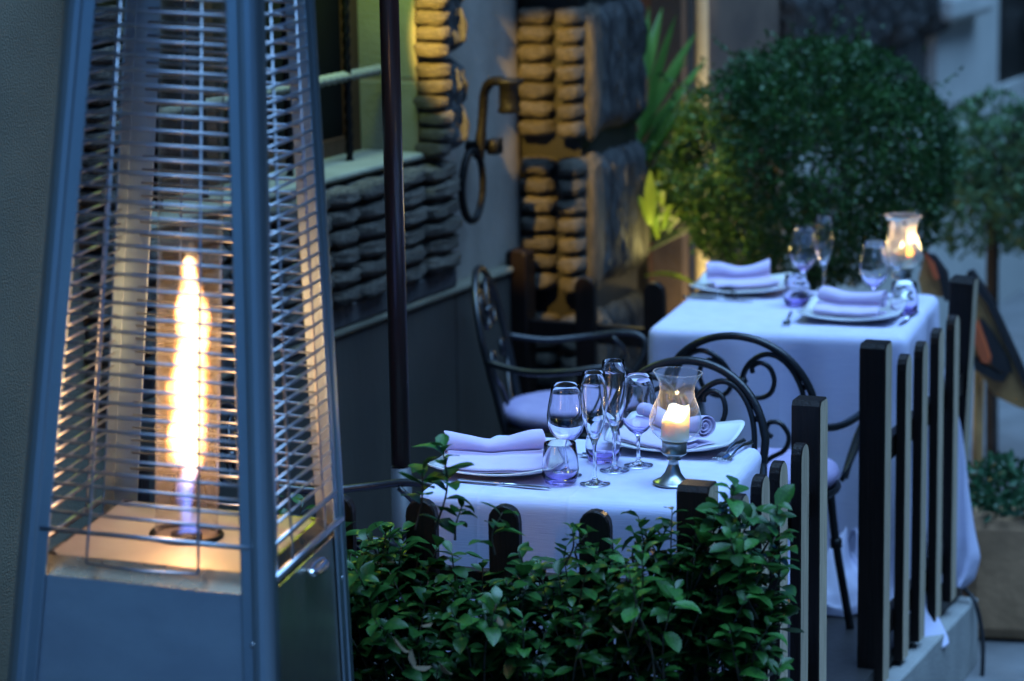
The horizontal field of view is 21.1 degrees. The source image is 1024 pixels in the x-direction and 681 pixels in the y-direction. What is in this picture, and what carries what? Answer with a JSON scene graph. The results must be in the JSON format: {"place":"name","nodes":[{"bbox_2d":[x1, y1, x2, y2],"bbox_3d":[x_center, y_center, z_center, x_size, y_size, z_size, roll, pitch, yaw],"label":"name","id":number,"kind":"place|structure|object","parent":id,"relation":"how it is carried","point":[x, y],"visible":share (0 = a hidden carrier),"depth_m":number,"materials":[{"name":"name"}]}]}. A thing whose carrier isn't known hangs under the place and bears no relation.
{"place":"outdoors","nodes":[
{"label":"outdoors","id":0,"kind":"place"},
{"bbox_2d":[374,583,961,680],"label":"terrace floor","id":1,"kind":"structure","parent":0,"point":[841,660],"depth_m":7.39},
{"bbox_2d":[7,0,353,680],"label":"patio heater","id":2,"kind":"object","parent":1,"relation":"on","point":[126,585],"visible":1,"depth_m":5.02,"materials":[{"name":"metal"}]},
{"bbox_2d":[201,399,432,676],"bbox_3d":[-0.443,0.589,6.402,0.493,0.908,0.550,1,11,10],"label":"iron chair","id":3,"kind":"object","parent":1,"relation":"on","point":[400,484],"visible":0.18,"depth_m":6.39,"materials":[{"name":"black metal"}]},
{"bbox_2d":[138,444,628,675],"bbox_3d":[-0.262,0.689,5.965,1.300,0.870,0.079,3,12,18],"label":"picket fence","id":4,"kind":"object","parent":1,"relation":"on","point":[506,543],"visible":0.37,"depth_m":5.83,"materials":[{"name":"brown wood"}]},
{"bbox_2d":[379,0,411,680],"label":"parasol","id":5,"kind":"object","parent":1,"relation":"on","point":[394,219],"visible":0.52,"depth_m":6.62,"materials":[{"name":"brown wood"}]},
{"bbox_2d":[471,264,647,438],"bbox_3d":[0.141,0.226,8.176,0.493,0.908,0.550,1,11,8],"label":"iron chair","id":6,"kind":"object","parent":1,"relation":"on","point":[518,412],"visible":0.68,"depth_m":8.10,"materials":[{"name":"black metal"}]},
{"bbox_2d":[506,247,737,397],"bbox_3d":[0.530,0.183,8.438,1.195,0.870,0.078,5,13,27],"label":"picket fence","id":7,"kind":"object","parent":1,"relation":"on","point":[521,262],"visible":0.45,"depth_m":8.57,"materials":[{"name":"brown wood"}]},
{"bbox_2d":[619,356,769,474],"bbox_3d":[0.359,0.529,6.633,0.550,0.908,0.493,3,12,21],"label":"iron chair","id":8,"kind":"object","parent":1,"relation":"on","point":[738,385],"visible":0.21,"depth_m":6.73,"materials":[{"name":"black metal"}]},
{"bbox_2d":[676,395,827,680],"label":"picket fence","id":9,"kind":"object","parent":1,"relation":"on","point":[809,469],"visible":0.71,"depth_m":6.33,"materials":[{"name":"brown wood"}]},
{"bbox_2d":[659,332,858,628],"bbox_3d":[0.661,0.379,7.360,0.550,0.908,0.493,3,12,21],"label":"iron chair","id":10,"kind":"object","parent":1,"relation":"on","point":[792,365],"visible":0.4,"depth_m":7.16,"materials":[{"name":"black metal"}]},
{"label":"planter box","id":11,"kind":"object","parent":1,"relation":"on","visible":0},
{"bbox_2d":[277,433,804,680],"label":"hedge","id":12,"kind":"object","parent":11,"relation":"in","point":[649,622],"visible":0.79,"depth_m":5.58,"materials":[{"name":"green plant"}]},
{"bbox_3d":[0.194,0.669,6.297,0.620,0.765,0.540,2,12,16],"label":"dining table","id":13,"kind":"object","parent":1,"relation":"on","visible":0},
{"bbox_2d":[420,435,761,678],"bbox_3d":[0.194,0.654,6.294,0.766,0.748,0.686,2,12,16],"label":"tablecloth","id":14,"kind":"object","parent":13,"relation":"on","point":[546,514],"visible":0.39,"depth_m":6.02,"materials":[{"name":"fabric"}]},
{"bbox_2d":[427,453,541,476],"bbox_3d":[-0.024,0.271,6.228,0.285,0.036,0.285,2,12,16],"label":"plate","id":15,"kind":"object","parent":14,"relation":"on","point":[434,464],"visible":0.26,"depth_m":6.10,"materials":[{"name":"white ceramic"}]},
{"bbox_2d":[444,429,545,472],"bbox_3d":[-0.037,0.248,6.178,0.235,0.070,0.171,-1,11,0],"label":"napkin","id":16,"kind":"object","parent":15,"relation":"on","point":[520,452],"visible":0.91,"depth_m":6.21,"materials":[{"name":"white fabric"}]},
{"bbox_2d":[457,478,550,488],"bbox_3d":[-0.016,0.317,6.069,0.225,0.010,0.013,4,12,23],"label":"knife","id":17,"kind":"object","parent":14,"relation":"on","point":[481,482],"visible":0.98,"depth_m":6.07,"materials":[{"name":"silver metal"}]},
{"bbox_2d":[542,439,578,485],"bbox_3d":[0.106,0.271,6.073,0.083,0.093,0.083,-6,12,-24],"label":"tumbler","id":18,"kind":"object","parent":14,"relation":"on","point":[560,465],"visible":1,"depth_m":6.04,"materials":[{"name":"clear glass"}]},
{"bbox_2d":[547,381,583,476],"bbox_3d":[0.121,0.200,6.132,0.087,0.209,0.087,4,12,25],"label":"wine glass","id":19,"kind":"object","parent":14,"relation":"on","point":[564,417],"visible":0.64,"depth_m":6.09,"materials":[{"name":"clear glass"}]},
{"bbox_2d":[580,370,609,486],"bbox_3d":[0.181,0.193,6.048,0.068,0.253,0.068,6,13,33],"label":"champagne flute","id":20,"kind":"object","parent":14,"relation":"on","point":[594,400],"visible":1,"depth_m":6.02,"materials":[{"name":"clear glass"}]},
{"bbox_2d":[585,420,621,463],"bbox_3d":[0.208,0.231,6.266,0.083,0.093,0.083,-8,13,-33],"label":"tumbler","id":21,"kind":"object","parent":14,"relation":"on","point":[604,450],"visible":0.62,"depth_m":6.23,"materials":[{"name":"clear glass"}]},
{"bbox_2d":[599,358,628,473],"bbox_3d":[0.229,0.169,6.165,0.068,0.253,0.068,-9,14,-36],"label":"champagne flute","id":22,"kind":"object","parent":14,"relation":"on","point":[614,369],"visible":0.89,"depth_m":6.14,"materials":[{"name":"clear glass"}]},
{"bbox_2d":[621,373,656,468],"bbox_3d":[0.285,0.181,6.212,0.087,0.209,0.087,-10,15,-39],"label":"wine glass","id":23,"kind":"object","parent":14,"relation":"on","point":[640,400],"visible":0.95,"depth_m":6.17,"materials":[{"name":"clear glass"}]},
{"bbox_2d":[649,368,702,488],"bbox_3d":[0.358,0.192,6.036,0.115,0.254,0.115,2,11,-1],"label":"candle lantern","id":24,"kind":"object","parent":14,"relation":"on","point":[675,424],"visible":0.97,"depth_m":6.03,"materials":[{"name":"clear glass"}]},
{"bbox_2d":[621,420,744,451],"bbox_3d":[0.381,0.226,6.423,0.285,0.036,0.285,3,12,18],"label":"plate","id":25,"kind":"object","parent":14,"relation":"on","point":[725,433],"visible":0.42,"depth_m":6.42,"materials":[{"name":"white ceramic"}]},
{"bbox_2d":[620,406,715,450],"bbox_3d":[0.342,0.201,6.384,0.158,0.069,0.220,-11,15,-41],"label":"napkin","id":26,"kind":"object","parent":25,"relation":"on","point":[649,439],"visible":0.34,"depth_m":6.36,"materials":[{"name":"white fabric"}]},
{"bbox_2d":[713,438,745,458],"bbox_3d":[0.505,0.249,6.345,0.024,0.014,0.212,4,12,22],"label":"fork","id":27,"kind":"object","parent":14,"relation":"on","point":[722,454],"visible":1,"depth_m":6.33,"materials":[{"name":"silver metal"}]},
{"bbox_2d":[718,440,753,460],"bbox_3d":[0.518,0.253,6.325,0.024,0.014,0.212,4,12,24],"label":"fork","id":28,"kind":"object","parent":14,"relation":"on","point":[728,457],"visible":1,"depth_m":6.31,"materials":[{"name":"silver metal"}]},
{"bbox_2d":[944,290,1023,680],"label":"street","id":29,"kind":"structure","parent":0,"point":[1004,659],"depth_m":10.86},
{"bbox_2d":[0,0,1023,680],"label":"building facade","id":30,"kind":"structure","parent":29,"relation":"on","point":[566,174],"depth_m":8.07,"materials":[{"name":"paint"}]},
{"bbox_2d":[105,0,360,201],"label":"window","id":31,"kind":"structure","parent":30,"relation":"in","point":[329,21],"depth_m":7.68,"materials":[{"name":"clear glass"}]},
{"bbox_2d":[458,76,523,224],"bbox_3d":[-0.053,-0.574,8.249,0.198,0.447,0.214,0,11,6],"label":"iron torch holder","id":32,"kind":"object","parent":30,"relation":"attached to","point":[479,146],"visible":1,"depth_m":8.22,"materials":[{"name":"black metal"}]},
{"bbox_2d":[636,0,652,282],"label":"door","id":33,"kind":"structure","parent":30,"relation":"in","point":[647,3],"depth_m":9.89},
{"bbox_2d":[694,0,709,292],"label":"downpipe","id":34,"kind":"object","parent":30,"relation":"attached to","point":[701,27],"depth_m":9.85,"materials":[{"name":"beige metal"}]},
{"bbox_2d":[636,7,791,294],"bbox_3d":[0.484,-0.184,9.249,0.978,1.839,0.696,-1,11,0],"label":"palm","id":35,"kind":"object","parent":29,"relation":"on","point":[662,121],"visible":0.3,"depth_m":9.26,"materials":[{"name":"green plant"}]},
{"bbox_2d":[640,4,996,290],"bbox_3d":[1.015,-0.179,9.121,1.146,1.858,1.119,-4,12,-17],"label":"topiary tree","id":36,"kind":"object","parent":29,"relation":"on","point":[752,90],"visible":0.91,"depth_m":8.81,"materials":[{"name":"green plant"}]},
{"bbox_2d":[886,596,977,680],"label":"kerb","id":37,"kind":"structure","parent":29,"relation":"on","point":[928,658],"depth_m":7.81,"materials":[{"name":"concrete"}]},
{"bbox_2d":[857,275,978,680],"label":"picket fence","id":38,"kind":"object","parent":37,"relation":"on","point":[939,410],"visible":0.97,"depth_m":7.40,"materials":[{"name":"brown wood"}]},
{"bbox_2d":[962,587,984,676],"bbox_3d":[1.330,0.821,8.062,0.054,0.406,0.187,-9,14,-36],"label":"cable","id":39,"kind":"object","parent":37,"relation":"hanging from","point":[979,618],"visible":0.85,"depth_m":8.04,"materials":[{"name":"rubber"}]},
{"bbox_2d":[910,84,1023,465],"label":"topiary tree","id":40,"kind":"object","parent":29,"relation":"on","point":[992,186],"visible":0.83,"depth_m":10.20,"materials":[{"name":"green plant"}]},
{"bbox_2d":[918,251,1023,596],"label":"menu stand","id":41,"kind":"object","parent":29,"relation":"on","point":[998,366],"visible":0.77,"depth_m":8.66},
{"bbox_2d":[963,448,1023,639],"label":"ivy planter","id":42,"kind":"object","parent":29,"relation":"on","point":[995,587],"visible":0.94,"depth_m":8.29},
{"bbox_3d":[0.843,0.291,8.141,0.700,0.765,0.640,2,12,16],"label":"dining table","id":43,"kind":"object","parent":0,"visible":0},
{"bbox_2d":[648,290,979,647],"bbox_3d":[0.856,0.340,8.129,1.051,0.869,1.013,2,12,16],"label":"tablecloth","id":44,"kind":"object","parent":43,"relation":"on","point":[824,353],"visible":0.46,"depth_m":7.78,"materials":[{"name":"fabric"}]},
{"bbox_2d":[683,295,751,301],"bbox_3d":[0.617,-0.123,8.225,0.225,0.010,0.014,4,13,26],"label":"knife","id":45,"kind":"object","parent":44,"relation":"on","point":[696,297],"visible":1,"depth_m":8.23,"materials":[{"name":"silver metal"}]},
{"bbox_2d":[689,293,760,298],"bbox_3d":[0.641,-0.132,8.267,0.225,0.010,0.014,4,12,22],"label":"knife","id":46,"kind":"object","parent":44,"relation":"on","point":[702,295],"visible":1,"depth_m":8.28,"materials":[{"name":"silver metal"}]},
{"bbox_2d":[689,271,791,294],"bbox_3d":[0.702,-0.172,8.391,0.285,0.036,0.285,2,12,16],"label":"plate","id":47,"kind":"object","parent":44,"relation":"on","point":[701,283],"visible":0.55,"depth_m":8.33,"materials":[{"name":"white ceramic"}]},
{"bbox_2d":[706,259,778,289],"bbox_3d":[0.696,-0.202,8.366,0.211,0.075,0.124,-3,11,-9],"label":"napkin","id":48,"kind":"object","parent":47,"relation":"on","point":[719,275],"visible":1,"depth_m":8.36,"materials":[{"name":"white fabric"}]},
{"bbox_2d":[782,311,792,324],"bbox_3d":[0.795,-0.066,7.901,0.024,0.014,0.212,1,11,10],"label":"fork","id":49,"kind":"object","parent":44,"relation":"on","point":[787,321],"visible":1,"depth_m":7.86,"materials":[{"name":"silver metal"}]},
{"bbox_2d":[783,273,810,307],"bbox_3d":[0.841,-0.147,8.110,0.083,0.093,0.083,3,12,17],"label":"tumbler","id":50,"kind":"object","parent":44,"relation":"on","point":[797,291],"visible":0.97,"depth_m":8.08,"materials":[{"name":"clear glass"}]},
{"bbox_2d":[789,225,816,295],"bbox_3d":[0.877,-0.240,8.274,0.087,0.209,0.087,-8,13,-31],"label":"wine glass","id":51,"kind":"object","parent":44,"relation":"on","point":[802,255],"visible":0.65,"depth_m":8.23,"materials":[{"name":"clear glass"}]},
{"bbox_2d":[814,214,833,286],"bbox_3d":[0.929,-0.248,8.199,0.068,0.253,0.068,4,12,22],"label":"champagne flute","id":52,"kind":"object","parent":44,"relation":"on","point":[823,235],"visible":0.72,"depth_m":8.17,"materials":[{"name":"clear glass"}]},
{"bbox_2d":[796,295,903,321],"bbox_3d":[0.981,-0.085,7.933,0.285,0.036,0.285,3,12,18],"label":"plate","id":53,"kind":"object","parent":44,"relation":"on","point":[807,310],"visible":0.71,"depth_m":7.87,"materials":[{"name":"white ceramic"}]},
{"bbox_2d":[813,286,887,316],"bbox_3d":[0.969,-0.111,7.900,0.201,0.069,0.122,4,12,24],"label":"napkin","id":54,"kind":"object","parent":53,"relation":"on","point":[835,302],"visible":1,"depth_m":7.89,"materials":[{"name":"white fabric"}]},
{"bbox_2d":[859,240,888,291],"bbox_3d":[1.051,-0.184,7.978,0.087,0.209,0.087,-4,12,-14],"label":"wine glass","id":55,"kind":"object","parent":44,"relation":"on","point":[874,266],"visible":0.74,"depth_m":7.94,"materials":[{"name":"clear glass"}]},
{"bbox_2d":[886,219,906,280],"bbox_3d":[1.130,-0.229,8.083,0.068,0.253,0.068,-4,12,-14],"label":"champagne flute","id":56,"kind":"object","parent":44,"relation":"on","point":[896,242],"visible":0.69,"depth_m":8.05,"materials":[{"name":"clear glass"}]},
{"bbox_2d":[884,214,921,299],"bbox_3d":[1.155,-0.243,8.136,0.117,0.259,0.117,0,11,0],"label":"candle lantern","id":57,"kind":"object","parent":44,"relation":"on","point":[905,271],"visible":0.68,"depth_m":8.12,"materials":[{"name":"clear glass"}]},
{"bbox_2d":[890,280,918,315],"bbox_3d":[1.135,-0.122,7.958,0.083,0.093,0.083,7,14,37],"label":"tumbler","id":58,"kind":"object","parent":44,"relation":"on","point":[904,295],"visible":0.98,"depth_m":7.93,"materials":[{"name":"clear glass"}]},
{"bbox_2d":[898,310,918,324],"bbox_3d":[1.138,-0.065,7.886,0.014,0.010,0.225,3,12,21],"label":"knife","id":59,"kind":"object","parent":44,"relation":"on","point":[910,315],"visible":1,"depth_m":7.89,"materials":[{"name":"silver metal"}]}
]}

